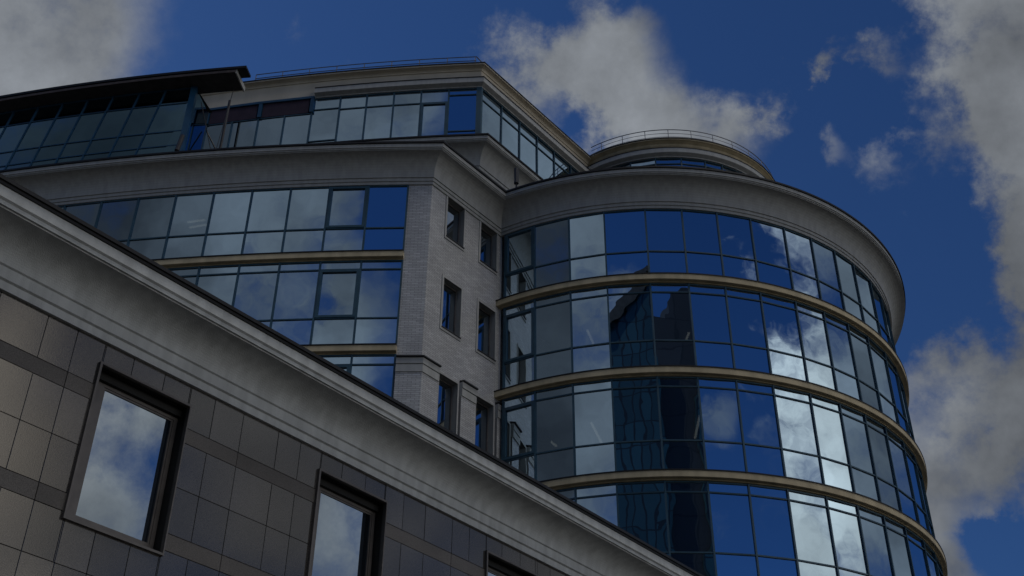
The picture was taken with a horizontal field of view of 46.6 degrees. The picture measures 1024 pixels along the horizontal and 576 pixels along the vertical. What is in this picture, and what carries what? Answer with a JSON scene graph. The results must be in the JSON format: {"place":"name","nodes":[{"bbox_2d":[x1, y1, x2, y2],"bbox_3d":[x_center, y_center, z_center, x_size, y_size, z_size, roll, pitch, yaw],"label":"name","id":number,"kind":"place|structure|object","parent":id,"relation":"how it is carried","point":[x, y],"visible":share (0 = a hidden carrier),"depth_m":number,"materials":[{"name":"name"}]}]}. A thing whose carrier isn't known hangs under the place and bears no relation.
{"place":"outdoors","nodes":[
{"label":"outdoors","id":0,"kind":"place"},
{"bbox_2d":[0,173,703,575],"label":"granite building","id":1,"kind":"structure","parent":0,"point":[156,419],"depth_m":18.27,"materials":[{"name":"grey stone"}]},
{"bbox_2d":[61,361,191,556],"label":"window","id":2,"kind":"structure","parent":1,"relation":"in","point":[123,484],"depth_m":17.34,"materials":[{"name":"blue glass"}]},
{"bbox_2d":[306,468,387,575],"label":"window","id":3,"kind":"structure","parent":1,"relation":"in","point":[348,528],"depth_m":20.37,"materials":[{"name":"glass"}]},
{"bbox_2d":[485,550,538,575],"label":"window","id":4,"kind":"structure","parent":1,"relation":"in","point":[495,565],"depth_m":23.23,"materials":[{"name":"grey metal"}]},
{"bbox_2d":[0,0,1023,575],"label":"sky","id":5,"kind":"structure","parent":0,"point":[906,117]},
{"label":"ground","id":6,"kind":"structure","parent":0,"visible":0},
{"bbox_2d":[0,62,590,458],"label":"office wing","id":7,"kind":"structure","parent":6,"relation":"on","point":[350,221],"depth_m":40.62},
{"bbox_2d":[0,111,12,133],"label":"slanted window","id":8,"kind":"structure","parent":7,"relation":"in","point":[4,116],"depth_m":46.64,"materials":[{"name":"teal glass"}]},
{"bbox_2d":[0,107,36,169],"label":"slanted window","id":9,"kind":"structure","parent":7,"relation":"in","point":[19,120],"depth_m":46.05,"materials":[{"name":"teal glass"}]},
{"bbox_2d":[4,103,61,169],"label":"slanted window","id":10,"kind":"structure","parent":7,"relation":"in","point":[43,117],"depth_m":45.63,"materials":[{"name":"teal glass"}]},
{"bbox_2d":[29,99,87,165],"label":"slanted window","id":11,"kind":"structure","parent":7,"relation":"in","point":[56,136],"depth_m":45.44,"materials":[{"name":"teal glass"}]},
{"bbox_2d":[63,201,100,225],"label":"window","id":12,"kind":"structure","parent":7,"relation":"in","point":[87,212],"depth_m":41.07,"materials":[{"name":"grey glass"}]},
{"bbox_2d":[55,96,112,162],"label":"slanted window","id":13,"kind":"structure","parent":7,"relation":"in","point":[93,110],"depth_m":45.26,"materials":[{"name":"teal glass"}]},
{"bbox_2d":[81,93,138,159],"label":"slanted window","id":14,"kind":"structure","parent":7,"relation":"in","point":[108,129],"depth_m":45.10,"materials":[{"name":"teal glass"}]},
{"bbox_2d":[94,198,137,244],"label":"window","id":15,"kind":"structure","parent":7,"relation":"in","point":[114,218],"depth_m":40.64,"materials":[{"name":"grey glass"}]},
{"bbox_2d":[108,90,164,156],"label":"slanted window","id":16,"kind":"structure","parent":7,"relation":"in","point":[145,105],"depth_m":44.95,"materials":[{"name":"teal glass"}]},
{"bbox_2d":[126,195,174,258],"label":"window","id":17,"kind":"structure","parent":7,"relation":"in","point":[151,218],"depth_m":40.21,"materials":[{"name":"grey glass"}]},
{"bbox_2d":[134,87,190,154],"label":"slanted window","id":18,"kind":"structure","parent":7,"relation":"in","point":[163,123],"depth_m":44.78,"materials":[{"name":"teal glass"}]},
{"bbox_2d":[168,267,197,283],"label":"window","id":19,"kind":"structure","parent":7,"relation":"in","point":[188,273],"depth_m":38.82,"materials":[{"name":"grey glass"}]},
{"bbox_2d":[161,192,212,258],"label":"window","id":20,"kind":"structure","parent":7,"relation":"in","point":[186,230],"depth_m":39.99,"materials":[{"name":"grey glass"}]},
{"bbox_2d":[201,122,230,148],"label":"window","id":21,"kind":"structure","parent":7,"relation":"in","point":[214,130],"depth_m":48.38,"materials":[{"name":"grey glass"}]},
{"bbox_2d":[195,264,238,304],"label":"window","id":22,"kind":"structure","parent":7,"relation":"in","point":[219,280],"depth_m":38.51,"materials":[{"name":"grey glass"}]},
{"bbox_2d":[201,190,250,255],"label":"window","id":23,"kind":"structure","parent":7,"relation":"in","point":[224,233],"depth_m":39.87,"materials":[{"name":"grey glass"}]},
{"bbox_2d":[226,119,256,147],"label":"window","id":24,"kind":"structure","parent":7,"relation":"in","point":[242,133],"depth_m":48.17,"materials":[{"name":"grey glass"}]},
{"bbox_2d":[232,263,278,326],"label":"window","id":25,"kind":"structure","parent":7,"relation":"in","point":[253,295],"depth_m":38.13,"materials":[{"name":"blue glass"}]},
{"bbox_2d":[240,188,289,253],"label":"window","id":26,"kind":"structure","parent":7,"relation":"in","point":[267,210],"depth_m":39.76,"materials":[{"name":"grey glass"}]},
{"bbox_2d":[253,116,283,145],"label":"window","id":27,"kind":"structure","parent":7,"relation":"in","point":[268,130],"depth_m":47.98,"materials":[{"name":"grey glass"}]},
{"bbox_2d":[269,261,319,344],"bbox_3d":[-6.900,0.516,37.703,1.364,3.280,0.110,-2,-35,3],"label":"window","id":28,"kind":"structure","parent":7,"relation":"in","point":[296,282],"depth_m":37.79,"materials":[{"name":"blue glass"}]},
{"bbox_2d":[279,113,309,144],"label":"window","id":29,"kind":"structure","parent":7,"relation":"in","point":[294,130],"depth_m":47.82,"materials":[{"name":"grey glass"}]},
{"bbox_2d":[281,187,328,251],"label":"window","id":30,"kind":"structure","parent":7,"relation":"in","point":[306,208],"depth_m":39.67,"materials":[{"name":"grey glass"}]},
{"bbox_2d":[306,97,339,142],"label":"window","id":31,"kind":"structure","parent":7,"relation":"in","point":[323,121],"depth_m":47.85,"materials":[{"name":"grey glass"}]},
{"bbox_2d":[309,260,360,343],"bbox_3d":[-5.567,0.476,37.628,1.362,3.280,0.125,-1,-35,3],"label":"window","id":32,"kind":"structure","parent":7,"relation":"in","point":[333,318],"depth_m":37.62,"materials":[{"name":"blue glass"}]},
{"bbox_2d":[319,355,350,371],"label":"window","id":33,"kind":"structure","parent":7,"relation":"in","point":[342,361],"depth_m":36.39,"materials":[{"name":"grey glass"}]},
{"bbox_2d":[321,186,367,250],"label":"window","id":34,"kind":"structure","parent":7,"relation":"in","point":[346,205],"depth_m":39.59,"materials":[{"name":"blue glass"}]},
{"bbox_2d":[334,94,365,141],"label":"window","id":35,"kind":"structure","parent":7,"relation":"in","point":[350,118],"depth_m":47.75,"materials":[{"name":"grey glass"}]},
{"bbox_2d":[255,56,481,79],"bbox_3d":[-5.449,-8.820,49.526,10.570,0.522,1.888,1,-35,0],"label":"roof railing","id":36,"kind":"object","parent":7,"relation":"on","point":[391,65],"visible":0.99,"depth_m":49.19,"materials":[{"name":"metal"}]},
{"bbox_2d":[349,354,395,397],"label":"window","id":37,"kind":"structure","parent":7,"relation":"in","point":[377,370],"depth_m":36.14,"materials":[{"name":"blue glass"}]},
{"bbox_2d":[352,260,402,342],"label":"window","id":38,"kind":"structure","parent":7,"relation":"in","point":[377,311],"depth_m":37.59,"materials":[{"name":"blue glass"}]},
{"bbox_2d":[362,92,393,138],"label":"window","id":39,"kind":"structure","parent":7,"relation":"in","point":[378,107],"depth_m":47.63,"materials":[{"name":"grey glass"}]},
{"bbox_2d":[362,185,408,249],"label":"window","id":40,"kind":"structure","parent":7,"relation":"in","point":[386,205],"depth_m":39.56,"materials":[{"name":"blue glass"}]},
{"bbox_2d":[389,91,420,137],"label":"window","id":41,"kind":"structure","parent":7,"relation":"in","point":[406,105],"depth_m":47.54,"materials":[{"name":"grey glass"}]},
{"bbox_2d":[417,89,447,135],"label":"window","id":42,"kind":"structure","parent":7,"relation":"in","point":[433,103],"depth_m":47.43,"materials":[{"name":"blue glass"}]},
{"bbox_2d":[436,371,458,433],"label":"window","id":43,"kind":"structure","parent":7,"relation":"in","point":[448,388],"depth_m":36.83,"materials":[{"name":"blue glass"}]},
{"bbox_2d":[439,274,462,341],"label":"window","id":44,"kind":"structure","parent":7,"relation":"in","point":[451,292],"depth_m":38.82,"materials":[{"name":"blue glass"}]},
{"bbox_2d":[444,196,465,251],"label":"window","id":45,"kind":"structure","parent":7,"relation":"in","point":[455,215],"depth_m":40.85,"materials":[{"name":"glass"}]},
{"bbox_2d":[446,88,476,134],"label":"window","id":46,"kind":"structure","parent":7,"relation":"in","point":[461,106],"depth_m":47.38,"materials":[{"name":"blue glass"}]},
{"bbox_2d":[474,394,494,454],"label":"window","id":47,"kind":"structure","parent":7,"relation":"in","point":[484,409],"depth_m":37.95,"materials":[{"name":"blue glass"}]},
{"bbox_2d":[475,298,496,363],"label":"window","id":48,"kind":"structure","parent":7,"relation":"in","point":[485,345],"depth_m":39.92,"materials":[{"name":"blue glass"}]},
{"bbox_2d":[478,221,497,274],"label":"window","id":49,"kind":"structure","parent":7,"relation":"in","point":[488,239],"depth_m":41.98,"materials":[{"name":"glass"}]},
{"bbox_2d":[482,90,501,141],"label":"window","id":50,"kind":"structure","parent":7,"relation":"in","point":[491,110],"depth_m":47.89,"materials":[{"name":"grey glass"}]},
{"bbox_2d":[500,106,519,157],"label":"window","id":51,"kind":"structure","parent":7,"relation":"in","point":[509,133],"depth_m":48.64,"materials":[{"name":"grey glass"}]},
{"bbox_2d":[519,122,536,171],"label":"window","id":52,"kind":"structure","parent":7,"relation":"in","point":[527,139],"depth_m":49.38,"materials":[{"name":"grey glass"}]},
{"bbox_2d":[536,136,553,178],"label":"window","id":53,"kind":"structure","parent":7,"relation":"in","point":[544,154],"depth_m":50.17,"materials":[{"name":"grey glass"}]},
{"bbox_2d":[553,151,569,176],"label":"window","id":54,"kind":"structure","parent":7,"relation":"in","point":[561,167],"depth_m":51.13,"materials":[{"name":"grey glass"}]},
{"bbox_2d":[494,137,947,575],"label":"round tower","id":55,"kind":"structure","parent":6,"relation":"on","point":[703,372],"depth_m":38.69,"materials":[{"name":"beige concrete"}]},
{"bbox_2d":[501,391,533,477],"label":"window","id":56,"kind":"structure","parent":55,"relation":"in","point":[517,435],"depth_m":37.64,"materials":[{"name":"grey glass"}]},
{"bbox_2d":[502,299,533,387],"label":"window","id":57,"kind":"structure","parent":55,"relation":"in","point":[518,319],"depth_m":39.56,"materials":[{"name":"grey glass"}]},
{"bbox_2d":[504,226,533,296],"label":"window","id":58,"kind":"structure","parent":55,"relation":"in","point":[518,245],"depth_m":41.52,"materials":[{"name":"glass"}]},
{"bbox_2d":[533,218,568,287],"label":"window","id":59,"kind":"structure","parent":55,"relation":"in","point":[550,239],"depth_m":41.12,"materials":[{"name":"blue glass"}]},
{"bbox_2d":[534,291,570,379],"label":"window","id":60,"kind":"structure","parent":55,"relation":"in","point":[552,338],"depth_m":39.13,"materials":[{"name":"grey glass"}]},
{"bbox_2d":[534,384,573,480],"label":"window","id":61,"kind":"structure","parent":55,"relation":"in","point":[553,419],"depth_m":37.05,"materials":[{"name":"grey glass"}]},
{"bbox_2d":[556,488,574,501],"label":"window","id":62,"kind":"structure","parent":55,"relation":"in","point":[569,493],"depth_m":35.70,"materials":[{"name":"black glass"}]},
{"bbox_2d":[568,212,605,279],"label":"window","id":63,"kind":"structure","parent":55,"relation":"in","point":[586,247],"depth_m":40.78,"materials":[{"name":"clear glass"}]},
{"bbox_2d":[569,286,609,372],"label":"window","id":64,"kind":"structure","parent":55,"relation":"in","point":[589,333],"depth_m":38.81,"materials":[{"name":"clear glass"}]},
{"bbox_2d":[572,379,614,474],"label":"window","id":65,"kind":"structure","parent":55,"relation":"in","point":[593,440],"depth_m":36.71,"materials":[{"name":"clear glass"}]},
{"bbox_2d":[574,483,617,525],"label":"window","id":66,"kind":"structure","parent":55,"relation":"in","point":[599,499],"depth_m":35.30,"materials":[{"name":"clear glass"}]},
{"bbox_2d":[603,209,647,274],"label":"window","id":67,"kind":"structure","parent":55,"relation":"in","point":[624,230],"depth_m":40.56,"materials":[{"name":"blue glass"}]},
{"bbox_2d":[606,283,654,367],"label":"window","id":68,"kind":"structure","parent":55,"relation":"in","point":[630,330],"depth_m":38.59,"materials":[{"name":"blue glass"}]},
{"bbox_2d":[611,376,662,470],"bbox_3d":[3.824,4.184,36.507,1.448,3.280,0.110,-4,-36,6],"label":"window","id":69,"kind":"structure","parent":55,"relation":"in","point":[635,414],"depth_m":36.50,"materials":[{"name":"blue glass"}]},
{"bbox_2d":[616,481,668,554],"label":"window","id":70,"kind":"structure","parent":55,"relation":"in","point":[641,511],"depth_m":34.83,"materials":[{"name":"blue glass"}]},
{"bbox_2d":[630,159,654,165],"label":"window","id":71,"kind":"structure","parent":55,"relation":"in","point":[650,162],"depth_m":51.92,"materials":[{"name":"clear glass"}]},
{"bbox_2d":[644,209,685,272],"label":"window","id":72,"kind":"structure","parent":55,"relation":"in","point":[663,227],"depth_m":40.48,"materials":[{"name":"blue glass"}]},
{"bbox_2d":[655,158,680,165],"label":"window","id":73,"kind":"structure","parent":55,"relation":"in","point":[658,161],"depth_m":51.77,"materials":[{"name":"blue glass"}]},
{"bbox_2d":[649,283,694,364],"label":"window","id":74,"kind":"structure","parent":55,"relation":"in","point":[670,308],"depth_m":38.52,"materials":[{"name":"blue glass"}]},
{"bbox_2d":[656,376,704,468],"bbox_3d":[5.161,4.143,36.432,1.298,3.280,0.113,1,-35,0],"label":"window","id":75,"kind":"structure","parent":55,"relation":"in","point":[678,402],"depth_m":36.42,"materials":[{"name":"blue glass"}]},
{"bbox_2d":[591,129,772,176],"bbox_3d":[8.563,-5.791,53.797,9.695,0.652,2.777,13,-37,-17],"label":"roof railing","id":76,"kind":"object","parent":55,"relation":"on","point":[684,137],"visible":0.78,"depth_m":52.85,"materials":[{"name":"metal"}]},
{"bbox_2d":[664,480,714,575],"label":"window","id":77,"kind":"structure","parent":55,"relation":"in","point":[686,502],"depth_m":34.49,"materials":[{"name":"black glass"}]},
{"bbox_2d":[680,158,704,167],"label":"window","id":78,"kind":"structure","parent":55,"relation":"in","point":[684,162],"depth_m":51.79,"materials":[{"name":"blue glass"}]},
{"bbox_2d":[681,209,722,274],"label":"window","id":79,"kind":"structure","parent":55,"relation":"in","point":[699,228],"depth_m":40.55,"materials":[{"name":"blue glass"}]},
{"bbox_2d":[688,283,732,367],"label":"window","id":80,"kind":"structure","parent":55,"relation":"in","point":[707,303],"depth_m":38.58,"materials":[{"name":"blue glass"}]},
{"bbox_2d":[704,160,720,169],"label":"window","id":81,"kind":"structure","parent":55,"relation":"in","point":[707,164],"depth_m":51.99,"materials":[{"name":"blue glass"}]},
{"bbox_2d":[696,377,745,471],"bbox_3d":[6.412,4.200,36.495,1.275,3.280,0.110,5,-35,-6],"label":"window","id":82,"kind":"structure","parent":55,"relation":"in","point":[717,397],"depth_m":36.48,"materials":[{"name":"blue glass"}]},
{"bbox_2d":[706,481,757,575],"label":"window","id":83,"kind":"structure","parent":55,"relation":"in","point":[734,554],"depth_m":34.49,"materials":[{"name":"blue glass"}]},
{"bbox_2d":[716,212,756,280],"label":"window","id":84,"kind":"structure","parent":55,"relation":"in","point":[734,233],"depth_m":40.74,"materials":[{"name":"blue glass"}]},
{"bbox_2d":[724,286,769,372],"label":"window","id":85,"kind":"structure","parent":55,"relation":"in","point":[744,313],"depth_m":38.77,"materials":[{"name":"blue glass"}]},
{"bbox_2d":[735,379,783,475],"bbox_3d":[7.635,4.344,36.682,1.282,3.280,0.110,9,-36,-12],"label":"window","id":86,"kind":"structure","parent":55,"relation":"in","point":[756,408],"depth_m":36.67,"materials":[{"name":"blue glass"}]},
{"bbox_2d":[749,218,791,288],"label":"window","id":87,"kind":"structure","parent":55,"relation":"in","point":[768,242],"depth_m":41.07,"materials":[{"name":"blue glass"}]},
{"bbox_2d":[747,484,797,575],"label":"window","id":88,"kind":"structure","parent":55,"relation":"in","point":[769,511],"depth_m":34.71,"materials":[{"name":"blue glass"}]},
{"bbox_2d":[759,292,805,380],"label":"window","id":89,"kind":"structure","parent":55,"relation":"in","point":[782,338],"depth_m":39.09,"materials":[{"name":"blue glass"}]},
{"bbox_2d":[772,385,822,483],"bbox_3d":[8.878,4.589,37.011,1.402,3.280,0.110,13,-37,-17],"label":"window","id":90,"kind":"structure","parent":55,"relation":"in","point":[797,440],"depth_m":37.00,"materials":[{"name":"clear glass"}]},
{"bbox_2d":[783,227,819,298],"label":"window","id":91,"kind":"structure","parent":55,"relation":"in","point":[798,246],"depth_m":41.52,"materials":[{"name":"blue glass"}]},
{"bbox_2d":[786,489,836,575],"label":"window","id":92,"kind":"structure","parent":55,"relation":"in","point":[812,542],"depth_m":35.09,"materials":[{"name":"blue glass"}]},
{"bbox_2d":[794,301,835,389],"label":"window","id":93,"kind":"structure","parent":55,"relation":"in","point":[818,367],"depth_m":39.55,"materials":[{"name":"blue glass"}]},
{"bbox_2d":[810,238,843,308],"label":"window","id":94,"kind":"structure","parent":55,"relation":"in","point":[823,256],"depth_m":42.06,"materials":[{"name":"blue glass"}]},
{"bbox_2d":[809,393,852,491],"bbox_3d":[10.053,4.916,37.457,1.263,3.280,0.110,18,-39,-23],"label":"window","id":95,"kind":"structure","parent":55,"relation":"in","point":[831,448],"depth_m":37.46,"materials":[{"name":"blue glass"}]},
{"bbox_2d":[823,311,859,399],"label":"window","id":96,"kind":"structure","parent":55,"relation":"in","point":[844,374],"depth_m":40.09,"materials":[{"name":"blue glass"}]},
{"bbox_2d":[825,496,868,575],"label":"window","id":97,"kind":"structure","parent":55,"relation":"in","point":[849,557],"depth_m":35.60,"materials":[{"name":"blue glass"}]},
{"bbox_2d":[833,250,862,320],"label":"window","id":98,"kind":"structure","parent":55,"relation":"in","point":[847,284],"depth_m":42.69,"materials":[{"name":"blue glass"}]},
{"bbox_2d":[838,403,878,500],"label":"window","id":99,"kind":"structure","parent":55,"relation":"in","point":[862,475],"depth_m":37.99,"materials":[{"name":"blue glass"}]},
{"bbox_2d":[847,323,880,410],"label":"window","id":100,"kind":"structure","parent":55,"relation":"in","point":[868,391],"depth_m":40.72,"materials":[{"name":"blue glass"}]},
{"bbox_2d":[852,264,879,333],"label":"window","id":101,"kind":"structure","parent":55,"relation":"in","point":[862,282],"depth_m":43.46,"materials":[{"name":"blue glass"}]},
{"bbox_2d":[856,505,892,575],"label":"window","id":102,"kind":"structure","parent":55,"relation":"in","point":[873,536],"depth_m":36.22,"materials":[{"name":"blue glass"}]},
{"bbox_2d":[869,280,889,343],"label":"window","id":103,"kind":"structure","parent":55,"relation":"in","point":[876,296],"depth_m":44.32,"materials":[{"name":"blue glass"}]},
{"bbox_2d":[863,414,899,510],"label":"window","id":104,"kind":"structure","parent":55,"relation":"in","point":[886,488],"depth_m":38.62,"materials":[{"name":"blue glass"}]},
{"bbox_2d":[866,336,897,422],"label":"window","id":105,"kind":"structure","parent":55,"relation":"in","point":[884,393],"depth_m":41.48,"materials":[{"name":"blue glass"}]},
{"bbox_2d":[880,297,895,351],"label":"window","id":106,"kind":"structure","parent":55,"relation":"in","point":[883,306],"depth_m":45.19,"materials":[{"name":"blue glass"}]},
{"bbox_2d":[884,352,907,431],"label":"window","id":107,"kind":"structure","parent":55,"relation":"in","point":[892,375],"depth_m":42.36,"materials":[{"name":"blue glass"}]},
{"bbox_2d":[882,515,912,575],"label":"window","id":108,"kind":"structure","parent":55,"relation":"in","point":[894,531],"depth_m":36.93,"materials":[{"name":"blue glass"}]},
{"bbox_2d":[884,426,917,521],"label":"window","id":109,"kind":"structure","parent":55,"relation":"in","point":[906,501],"depth_m":39.38,"materials":[{"name":"blue glass"}]},
{"bbox_2d":[895,368,912,437],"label":"window","id":110,"kind":"structure","parent":55,"relation":"in","point":[901,389],"depth_m":43.19,"materials":[{"name":"blue glass"}]},
{"bbox_2d":[902,441,928,530],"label":"window","id":111,"kind":"structure","parent":55,"relation":"in","point":[910,463],"depth_m":40.24,"materials":[{"name":"blue glass"}]},
{"bbox_2d":[904,526,928,575],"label":"window","id":112,"kind":"structure","parent":55,"relation":"in","point":[917,559],"depth_m":37.77,"materials":[{"name":"blue glass"}]},
{"bbox_2d":[913,455,932,534],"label":"window","id":113,"kind":"structure","parent":55,"relation":"in","point":[917,467],"depth_m":41.06,"materials":[{"name":"blue glass"}]},
{"bbox_2d":[920,470,935,538],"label":"window","id":114,"kind":"structure","parent":55,"relation":"in","point":[920,470],"depth_m":41.65,"materials":[{"name":"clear glass"}]},
{"bbox_2d":[922,540,937,575],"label":"window","id":115,"kind":"structure","parent":55,"relation":"in","point":[930,561],"depth_m":38.71,"materials":[{"name":"blue glass"}]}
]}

